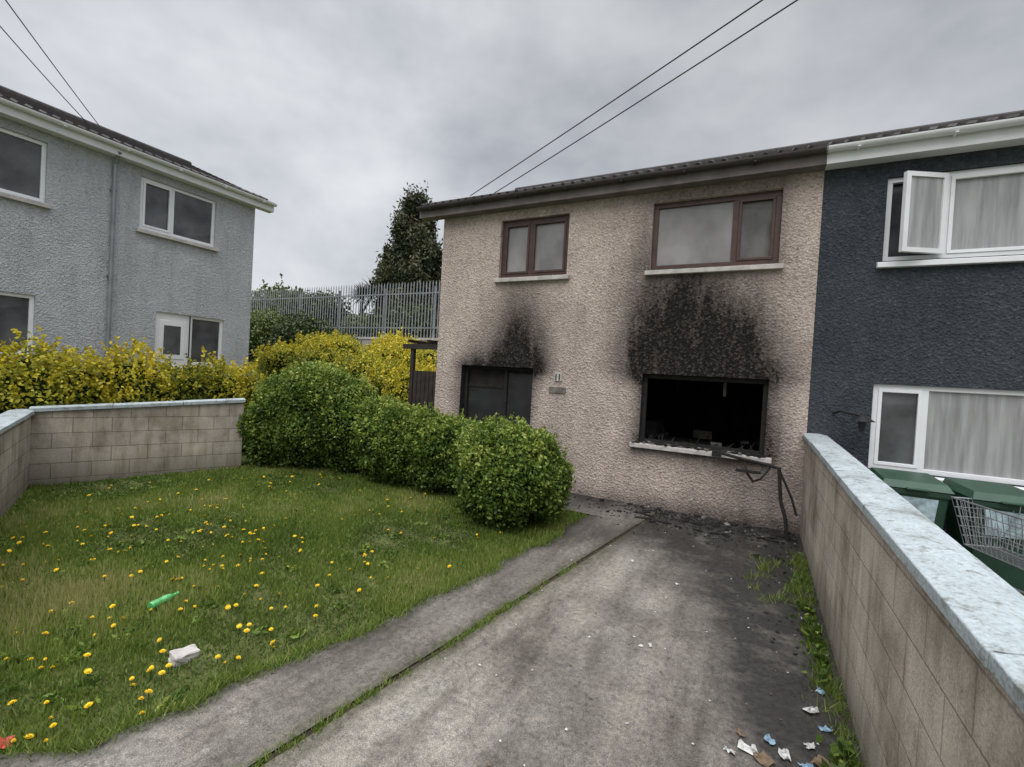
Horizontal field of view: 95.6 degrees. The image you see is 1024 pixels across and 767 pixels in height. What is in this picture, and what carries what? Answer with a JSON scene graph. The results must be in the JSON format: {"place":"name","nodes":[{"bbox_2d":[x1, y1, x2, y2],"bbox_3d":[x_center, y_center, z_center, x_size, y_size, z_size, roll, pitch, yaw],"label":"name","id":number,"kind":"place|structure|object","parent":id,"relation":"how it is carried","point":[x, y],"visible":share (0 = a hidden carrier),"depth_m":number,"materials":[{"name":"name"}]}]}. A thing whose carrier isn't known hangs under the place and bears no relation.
{"place":"outdoors","nodes":[
{"label":"outdoors","id":0,"kind":"place"},
{"bbox_2d":[0,471,552,753],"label":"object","id":1,"kind":"structure","parent":0,"point":[258,595],"depth_m":3.63,"materials":[{"name":"plant"}]},
{"bbox_2d":[147,591,179,609],"bbox_3d":[-2.823,1.756,3.771,0.068,0.068,0.240,3,1,13],"label":"plastic bottle","id":2,"kind":"object","parent":1,"relation":"on","point":[153,603],"visible":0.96,"depth_m":3.72,"materials":[{"name":"green plastic"}]},
{"bbox_2d":[168,644,199,667],"bbox_3d":[-2.206,1.833,3.123,0.111,0.084,0.161,11,-1,32],"label":"stone","id":3,"kind":"object","parent":1,"relation":"on","point":[184,655],"visible":0.94,"depth_m":3.09,"materials":[{"name":"stone"}]},
{"bbox_2d":[0,469,483,716],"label":"lawn weed leaves","id":4,"kind":"object","parent":1,"relation":"on","point":[50,695],"visible":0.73,"depth_m":3.58,"materials":[{"name":"green plant"}]},
{"bbox_2d":[0,463,500,743],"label":"dandelions","id":5,"kind":"object","parent":1,"relation":"on","point":[131,678],"visible":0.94,"depth_m":3.71,"materials":[{"name":"yellow plant"}]},
{"bbox_2d":[236,358,379,473],"bbox_3d":[-3.716,0.615,8.840,2.779,2.194,2.152,4,1,28],"label":"privet hedge","id":6,"kind":"object","parent":1,"relation":"on","point":[300,415],"visible":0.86,"depth_m":8.20,"materials":[{"name":"green plant"}]},
{"bbox_2d":[342,393,481,494],"bbox_3d":[-1.713,1.013,7.875,2.982,1.630,1.491,4,1,28],"label":"privet hedge","id":7,"kind":"object","parent":1,"relation":"on","point":[403,443],"visible":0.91,"depth_m":7.40,"materials":[{"name":"green plant"}]},
{"bbox_2d":[450,412,576,531],"bbox_3d":[-0.059,1.205,6.247,1.786,1.580,1.573,4,1,28],"label":"privet hedge","id":8,"kind":"object","parent":1,"relation":"on","point":[509,473],"visible":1,"depth_m":5.76,"materials":[{"name":"green plant"}]},
{"bbox_2d":[0,462,586,763],"bbox_3d":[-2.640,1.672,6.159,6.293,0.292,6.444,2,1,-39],"label":"lawn","id":9,"kind":"structure","parent":0,"point":[83,595],"depth_m":4.52,"materials":[{"name":"green plant"}]},
{"bbox_2d":[13,360,590,515],"bbox_3d":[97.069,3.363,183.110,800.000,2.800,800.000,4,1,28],"label":"ground","id":10,"kind":"structure","parent":0,"point":[244,460],"depth_m":9.14,"materials":[{"name":"green plant"}]},
{"bbox_2d":[0,417,30,517],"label":"blockwork","id":11,"kind":"object","parent":10,"relation":"on","point":[14,458],"visible":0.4,"depth_m":5.91,"materials":[{"name":"concrete"}]},
{"bbox_2d":[0,409,34,433],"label":"coping","id":12,"kind":"object","parent":11,"relation":"on","point":[9,419],"visible":0.91,"depth_m":5.99,"materials":[{"name":"grey concrete"}]},
{"bbox_2d":[0,116,254,375],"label":"front wall","id":13,"kind":"structure","parent":10,"relation":"on","point":[55,259],"depth_m":8.70,"materials":[{"name":"grey paint"}]},
{"bbox_2d":[0,291,34,353],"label":"living room window frame","id":14,"kind":"object","parent":13,"relation":"attached to","point":[30,313],"visible":0.62,"depth_m":7.87,"materials":[{"name":"white plastic"}]},
{"bbox_2d":[0,295,28,350],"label":"living room window glass","id":15,"kind":"object","parent":14,"relation":"in","point":[13,312],"visible":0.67,"depth_m":7.72,"materials":[{"name":"grey glass"}]},
{"bbox_2d":[0,127,46,202],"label":"second bedroom window frame","id":16,"kind":"object","parent":13,"relation":"attached to","point":[41,198],"visible":0.91,"depth_m":7.88,"materials":[{"name":"white plastic"}]},
{"bbox_2d":[0,132,40,197],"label":"second bedroom window glass","id":17,"kind":"object","parent":16,"relation":"in","point":[20,161],"visible":1,"depth_m":7.68,"materials":[{"name":"grey glass"}]},
{"bbox_2d":[0,192,51,208],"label":"second bedroom window sill","id":18,"kind":"structure","parent":13,"relation":"attached to","point":[23,200],"depth_m":7.66,"materials":[{"name":"white concrete"}]},
{"bbox_2d":[0,126,223,363],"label":"window reveals","id":19,"kind":"structure","parent":13,"relation":"attached to","point":[148,178],"depth_m":9.55,"materials":[{"name":"grey paint"}]},
{"bbox_2d":[154,311,189,373],"bbox_3d":[-7.227,-0.449,9.813,0.076,2.060,0.660,4,1,28],"label":"front door","id":20,"kind":"structure","parent":19,"relation":"attached to","point":[172,333],"depth_m":9.80,"materials":[{"name":"white plastic"}]},
{"bbox_2d":[105,151,121,368],"bbox_3d":[-7.509,-1.878,8.714,0.226,4.920,0.100,4,1,28],"label":"downpipe","id":21,"kind":"object","parent":13,"relation":"attached to","point":[114,190],"visible":0.8,"depth_m":8.71,"materials":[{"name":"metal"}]},
{"bbox_2d":[135,228,218,251],"bbox_3d":[-7.003,-3.014,9.772,0.128,0.088,1.560,4,1,28],"label":"bedroom window sill","id":22,"kind":"structure","parent":13,"relation":"attached to","point":[140,230],"depth_m":9.65,"materials":[{"name":"white concrete"}]},
{"bbox_2d":[139,176,214,246],"bbox_3d":[-7.033,-3.573,9.794,0.072,1.020,1.440,4,1,28],"label":"bedroom window frame","id":23,"kind":"object","parent":13,"relation":"attached to","point":[171,200],"visible":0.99,"depth_m":9.62,"materials":[{"name":"white plastic"}]},
{"bbox_2d":[144,184,211,243],"bbox_3d":[-7.043,-3.573,9.799,0.001,0.900,1.320,4,1,28],"label":"bedroom window glass","id":24,"kind":"object","parent":23,"relation":"in","point":[192,217],"visible":1,"depth_m":9.85,"materials":[{"name":"grey glass"}]},
{"bbox_2d":[189,316,222,365],"bbox_3d":[-6.889,-0.941,10.415,0.060,1.060,0.710,4,1,28],"label":"hall window frame","id":25,"kind":"object","parent":13,"relation":"attached to","point":[220,331],"visible":0.66,"depth_m":10.52,"materials":[{"name":"white plastic"}]},
{"bbox_2d":[191,319,218,362],"bbox_3d":[-6.894,-0.941,10.418,0.001,0.940,0.590,4,1,28],"label":"hall window glass","id":26,"kind":"object","parent":25,"relation":"in","point":[205,334],"visible":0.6,"depth_m":10.40,"materials":[{"name":"grey glass"}]},
{"bbox_2d":[29,403,243,485],"bbox_3d":[-6.006,1.067,7.646,2.697,1.550,0.200,2,1,-39],"label":"blockwork","id":27,"kind":"object","parent":10,"relation":"on","point":[90,445],"visible":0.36,"depth_m":7.44,"materials":[{"name":"concrete"}]},
{"bbox_2d":[29,398,245,411],"bbox_3d":[-5.965,0.337,7.633,2.737,0.230,0.273,2,1,-39],"label":"coping","id":28,"kind":"object","parent":27,"relation":"on","point":[122,405],"visible":0.95,"depth_m":7.40,"materials":[{"name":"grey concrete"}]},
{"bbox_2d":[0,325,275,441],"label":"golden privet shrubs","id":29,"kind":"object","parent":10,"relation":"on","point":[27,382],"visible":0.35,"depth_m":7.94,"materials":[{"name":"yellow plant"}]},
{"bbox_2d":[248,305,362,360],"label":"green shrubs","id":30,"kind":"object","parent":10,"relation":"on","point":[263,330],"visible":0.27,"depth_m":20.37,"materials":[{"name":"green plant"}]},
{"bbox_2d":[0,514,637,766],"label":"footpath","id":31,"kind":"structure","parent":10,"relation":"on","point":[235,725],"depth_m":2.90,"materials":[{"name":"concrete"}]},
{"bbox_2d":[251,327,436,406],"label":"golden shrubs","id":32,"kind":"object","parent":10,"relation":"on","point":[382,365],"visible":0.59,"depth_m":14.30,"materials":[{"name":"yellow plant"}]},
{"bbox_2d":[250,273,438,337],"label":"background shrubs","id":33,"kind":"object","parent":10,"relation":"on","point":[281,290],"visible":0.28,"depth_m":24.93,"materials":[{"name":"green plant"}]},
{"bbox_2d":[346,278,377,313],"bbox_3d":[-8.677,-3.812,27.486,3.058,5.081,2.394,4,1,28],"label":"cordyline tree","id":34,"kind":"object","parent":10,"relation":"on","point":[371,283],"visible":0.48,"depth_m":27.27,"materials":[{"name":"green plant"}]},
{"bbox_2d":[353,337,437,354],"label":"boundary wall","id":35,"kind":"structure","parent":10,"relation":"on","point":[366,340],"depth_m":20.49,"materials":[{"name":"concrete"}]},
{"bbox_2d":[251,280,439,337],"bbox_3d":[-8.080,-3.204,21.664,16.600,2.742,0.120,4,1,28],"label":"palisade fence","id":36,"kind":"object","parent":35,"relation":"on","point":[383,327],"visible":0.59,"depth_m":20.78,"materials":[{"name":"metal"}]},
{"bbox_2d":[366,180,442,324],"bbox_3d":[-5.982,-6.382,27.116,5.382,11.158,5.697,4,1,28],"label":"cypress tree","id":37,"kind":"object","parent":10,"relation":"on","point":[413,253],"visible":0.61,"depth_m":25.82,"materials":[{"name":"green plant"}]},
{"bbox_2d":[434,171,823,532],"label":"front wall","id":38,"kind":"structure","parent":10,"relation":"on","point":[605,326],"depth_m":7.21,"materials":[{"name":"beige paint"}]},
{"bbox_2d":[494,275,569,282],"bbox_3d":[0.327,-1.815,8.043,1.420,0.088,0.128,4,1,28],"label":"bedroom window sill","id":39,"kind":"structure","parent":38,"relation":"attached to","point":[534,278],"depth_m":7.96,"materials":[{"name":"beige concrete"}]},
{"bbox_2d":[549,373,565,393],"bbox_3d":[0.764,-0.009,7.789,0.300,0.340,0.019,4,1,28],"label":"house number plaque","id":40,"kind":"object","parent":38,"relation":"attached to","point":[557,390],"visible":1,"depth_m":7.78,"materials":[{"name":"metal"}]},
{"bbox_2d":[459,188,783,449],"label":"window reveals","id":41,"kind":"structure","parent":38,"relation":"attached to","point":[462,386],"depth_m":7.24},
{"bbox_2d":[463,365,532,425],"bbox_3d":[-0.263,0.721,8.532,1.480,2.060,0.080,4,1,28],"label":"burnt front door","id":42,"kind":"structure","parent":41,"relation":"attached to","point":[502,391],"depth_m":8.55,"materials":[{"name":"black wood"}]},
{"bbox_2d":[501,215,569,277],"bbox_3d":[0.405,-2.369,8.122,1.300,1.020,0.072,4,1,28],"label":"bedroom window frame","id":43,"kind":"object","parent":41,"relation":"attached to","point":[531,224],"visible":0.9,"depth_m":8.12,"materials":[{"name":"brown wood"}]},
{"bbox_2d":[507,222,564,271],"bbox_3d":[0.410,-2.369,8.132,1.160,0.880,0.001,4,1,28],"label":"bedroom window glass","id":44,"kind":"object","parent":43,"relation":"in","point":[549,247],"visible":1,"depth_m":8.09,"materials":[{"name":"grey glass"}]},
{"bbox_2d":[631,440,765,457],"bbox_3d":[2.699,0.942,6.785,1.867,0.044,0.222,4,1,28],"label":"sill debris","id":45,"kind":"object","parent":41,"relation":"on","point":[702,448],"visible":0.96,"depth_m":6.77,"materials":[{"name":"brown wood"}]},
{"bbox_2d":[640,374,768,454],"bbox_3d":[2.792,0.423,6.867,1.710,1.060,0.137,4,1,28],"label":"charred window frame","id":46,"kind":"object","parent":41,"relation":"attached to","point":[725,380],"visible":0.94,"depth_m":6.77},
{"bbox_2d":[651,190,782,269],"bbox_3d":[2.944,-2.202,6.794,1.720,1.020,0.072,4,1,28],"label":"bedroom window frame","id":47,"kind":"object","parent":41,"relation":"attached to","point":[776,196],"visible":0.94,"depth_m":6.62,"materials":[{"name":"brown plastic"}]},
{"bbox_2d":[656,200,772,265],"bbox_3d":[2.949,-2.201,6.804,1.570,0.870,0.001,4,1,28],"label":"bedroom window glass","id":48,"kind":"object","parent":47,"relation":"in","point":[695,234],"visible":1,"depth_m":6.82,"materials":[{"name":"grey glass"}]},
{"bbox_2d":[629,442,771,463],"bbox_3d":[2.697,0.991,6.791,1.920,0.077,0.180,4,1,28],"label":"window sill","id":49,"kind":"structure","parent":38,"relation":"attached to","point":[682,450],"depth_m":6.76,"materials":[{"name":"grey concrete"}]},
{"bbox_2d":[644,263,783,275],"bbox_3d":[2.866,-1.648,6.716,1.840,0.088,0.128,4,1,28],"label":"bedroom window sill","id":50,"kind":"structure","parent":38,"relation":"attached to","point":[718,269],"depth_m":6.62,"materials":[{"name":"beige concrete"}]},
{"bbox_2d":[807,171,824,422],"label":"gable and back walls","id":51,"kind":"structure","parent":10,"relation":"on","point":[816,290],"depth_m":6.13,"materials":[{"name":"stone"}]},
{"bbox_2d":[807,110,1023,185],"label":"roof","id":52,"kind":"structure","parent":51,"relation":"on","point":[973,120],"depth_m":7.96,"materials":[{"name":"tile"}]},
{"bbox_2d":[825,116,1023,169],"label":"fascia and gutter","id":53,"kind":"structure","parent":52,"relation":"attached to","point":[1009,132],"depth_m":5.45,"materials":[{"name":"white plastic"}]},
{"bbox_2d":[799,442,1023,766],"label":"blockwork","id":54,"kind":"object","parent":10,"relation":"on","point":[922,686],"visible":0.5,"depth_m":2.16,"materials":[{"name":"concrete"}]},
{"bbox_2d":[803,433,1023,713],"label":"coping","id":55,"kind":"object","parent":54,"relation":"on","point":[978,603],"visible":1,"depth_m":1.77,"materials":[{"name":"white concrete"}]},
{"bbox_2d":[807,145,1023,532],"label":"front wall","id":56,"kind":"structure","parent":10,"relation":"on","point":[960,326],"depth_m":5.77,"materials":[{"name":"paint"}]},
{"bbox_2d":[832,410,874,431],"bbox_3d":[4.188,0.460,5.746,0.254,0.244,0.518,3,1,-30],"label":"wall lamp","id":57,"kind":"object","parent":56,"relation":"attached to","point":[862,420],"visible":1,"depth_m":5.61,"materials":[{"name":"black metal"}]},
{"bbox_2d":[869,469,1023,489],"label":"living room window sill","id":58,"kind":"structure","parent":56,"relation":"attached to","point":[942,479],"depth_m":5.47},
{"bbox_2d":[870,162,1023,485],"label":"window reveals","id":59,"kind":"structure","parent":56,"relation":"attached to","point":[960,170],"depth_m":5.43,"materials":[{"name":"paint"}]},
{"bbox_2d":[868,384,1023,485],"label":"living room window frame","id":60,"kind":"object","parent":59,"relation":"attached to","point":[922,392],"visible":0.91,"depth_m":5.64,"materials":[{"name":"white plastic"}]},
{"bbox_2d":[878,391,1023,479],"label":"living room window glass","id":61,"kind":"object","parent":60,"relation":"in","point":[975,434],"visible":1,"depth_m":5.50,"materials":[{"name":"glass"}]},
{"bbox_2d":[876,255,1023,268],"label":"bedroom window sill","id":62,"kind":"structure","parent":56,"relation":"attached to","point":[961,261],"depth_m":5.45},
{"bbox_2d":[882,163,1023,260],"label":"bedroom window frame","id":63,"kind":"object","parent":56,"relation":"attached to","point":[954,176],"visible":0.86,"depth_m":5.52,"materials":[{"name":"white plastic"}]},
{"bbox_2d":[898,171,949,254],"bbox_3d":[4.905,-2.033,5.527,0.500,0.950,0.050,3,1,0],"label":"open casement","id":64,"kind":"object","parent":63,"relation":"attached to","point":[923,212],"visible":1,"depth_m":5.52,"materials":[{"name":"white plastic"}]},
{"bbox_2d":[888,173,1023,256],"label":"bedroom window glass","id":65,"kind":"object","parent":63,"relation":"in","point":[988,212],"visible":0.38,"depth_m":5.43,"materials":[{"name":"grey glass"}]},
{"bbox_3d":[2.970,-1.213,10.725,6.105,7.210,7.200,4,1,28],"label":"gable and back walls","id":66,"kind":"object","parent":10,"relation":"on","visible":0},
{"bbox_2d":[420,143,821,205],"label":"roof","id":67,"kind":"structure","parent":66,"relation":"on","point":[695,162],"depth_m":9.00,"materials":[{"name":"tile"}]},
{"bbox_2d":[416,146,827,221],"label":"fascia and gutter","id":68,"kind":"structure","parent":67,"relation":"attached to","point":[808,160],"depth_m":6.97,"materials":[{"name":"brown plastic"}]},
{"bbox_2d":[645,378,763,450],"bbox_3d":[3.337,0.722,8.976,3.798,2.350,3.920,4,1,28],"label":"burnt room interior","id":69,"kind":"object","parent":66,"relation":"attached to","point":[703,412],"visible":0.13,"depth_m":10.49,"materials":[{"name":"brown wood"}]},
{"bbox_3d":[8.832,-1.293,-5.198,0.300,8.200,0.270,4,1,28],"label":"utility pole","id":70,"kind":"object","parent":10,"relation":"on","visible":0},
{"bbox_2d":[470,0,762,195],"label":"overhead cable","id":71,"kind":"object","parent":70,"relation":"attached to","point":[752,6],"visible":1,"depth_m":5.27,"materials":[{"name":"black rubber"}]},
{"bbox_2d":[494,0,797,193],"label":"overhead cable","id":72,"kind":"object","parent":70,"relation":"attached to","point":[768,18],"visible":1,"depth_m":5.21,"materials":[{"name":"black rubber"}]},
{"bbox_2d":[403,339,437,411],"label":"side pergola gate","id":73,"kind":"structure","parent":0,"point":[422,384],"depth_m":9.61,"materials":[{"name":"wood"}]},
{"bbox_2d":[248,511,661,766],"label":"grass strip","id":74,"kind":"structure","parent":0,"point":[309,731],"depth_m":3.21,"materials":[{"name":"plant"}]},
{"bbox_2d":[237,561,576,766],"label":"seam grass","id":75,"kind":"structure","parent":74,"relation":"on","point":[470,631],"depth_m":2.91,"materials":[{"name":"green plant"}]},
{"bbox_2d":[0,0,1023,315],"label":"sky","id":76,"kind":"structure","parent":0,"point":[324,111],"materials":[{"name":"grey"}]},
{"bbox_2d":[262,510,864,766],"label":"driveway pavement","id":77,"kind":"structure","parent":0,"point":[424,714],"depth_m":3.08,"materials":[{"name":"concrete"}]},
{"bbox_2d":[0,522,851,766],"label":"litter","id":78,"kind":"object","parent":77,"relation":"on","point":[764,759],"visible":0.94,"depth_m":2.55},
{"bbox_2d":[567,496,814,655],"bbox_3d":[1.529,1.897,5.565,3.433,0.113,3.221,4,1,28],"label":"charred debris","id":79,"kind":"object","parent":77,"relation":"on","point":[725,524],"visible":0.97,"depth_m":6.25,"materials":[{"name":"brown wood"}]},
{"bbox_2d":[712,450,797,541],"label":"burnt window frame remains","id":80,"kind":"object","parent":77,"relation":"on","point":[717,453],"visible":1,"depth_m":6.02,"materials":[{"name":"black plastic"}]},
{"bbox_2d":[742,547,867,766],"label":"wall base weeds","id":81,"kind":"object","parent":77,"relation":"on","point":[801,563],"depth_m":3.62,"materials":[{"name":"green plant"}]},
{"bbox_2d":[783,571,857,766],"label":"broadleaf weeds","id":82,"kind":"object","parent":77,"relation":"on","point":[817,660],"visible":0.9,"depth_m":3.31,"materials":[{"name":"green plant"}]},
{"bbox_2d":[561,493,657,523],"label":"front apron pavement","id":83,"kind":"structure","parent":0,"point":[593,509],"depth_m":6.91,"materials":[{"name":"concrete"}]},
{"bbox_3d":[-12.254,-2.682,7.568,7.200,7.028,12.000,4,1,28],"label":"gable and back walls","id":84,"kind":"object","parent":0,"visible":0},
{"bbox_2d":[0,85,272,202],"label":"roof","id":85,"kind":"structure","parent":84,"relation":"on","point":[38,106],"depth_m":10.12,"materials":[{"name":"tile"}]},
{"bbox_2d":[0,26,93,129],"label":"overhead cable","id":86,"kind":"object","parent":85,"relation":"attached to","point":[43,75],"visible":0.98,"depth_m":7.41,"materials":[{"name":"black rubber"}]},
{"bbox_2d":[5,0,106,134],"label":"overhead cable","id":87,"kind":"object","parent":85,"relation":"attached to","point":[51,62],"visible":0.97,"depth_m":7.18,"materials":[{"name":"black rubber"}]},
{"bbox_2d":[0,97,276,212],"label":"fascia and gutter","id":88,"kind":"structure","parent":85,"relation":"attached to","point":[18,113],"depth_m":8.65,"materials":[{"name":"white plastic"}]},
{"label":"neighbour drive pavement","id":89,"kind":"structure","parent":0,"visible":0},
{"bbox_2d":[870,467,954,529],"bbox_3d":[4.478,1.574,5.299,0.615,1.070,0.836,4,1,28],"label":"wheelie bin","id":90,"kind":"object","parent":89,"relation":"on","point":[927,495],"visible":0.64,"depth_m":4.98,"materials":[{"name":"green plastic"}]},
{"bbox_2d":[943,477,1023,594],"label":"wheelie bin","id":91,"kind":"object","parent":89,"relation":"on","point":[1006,498],"visible":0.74,"depth_m":4.69,"materials":[{"name":"green plastic"}]},
{"bbox_2d":[951,496,1023,593],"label":"shopping trolley","id":92,"kind":"object","parent":89,"relation":"on","point":[995,547],"visible":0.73,"depth_m":4.48,"materials":[{"name":"metal"}]}
]}

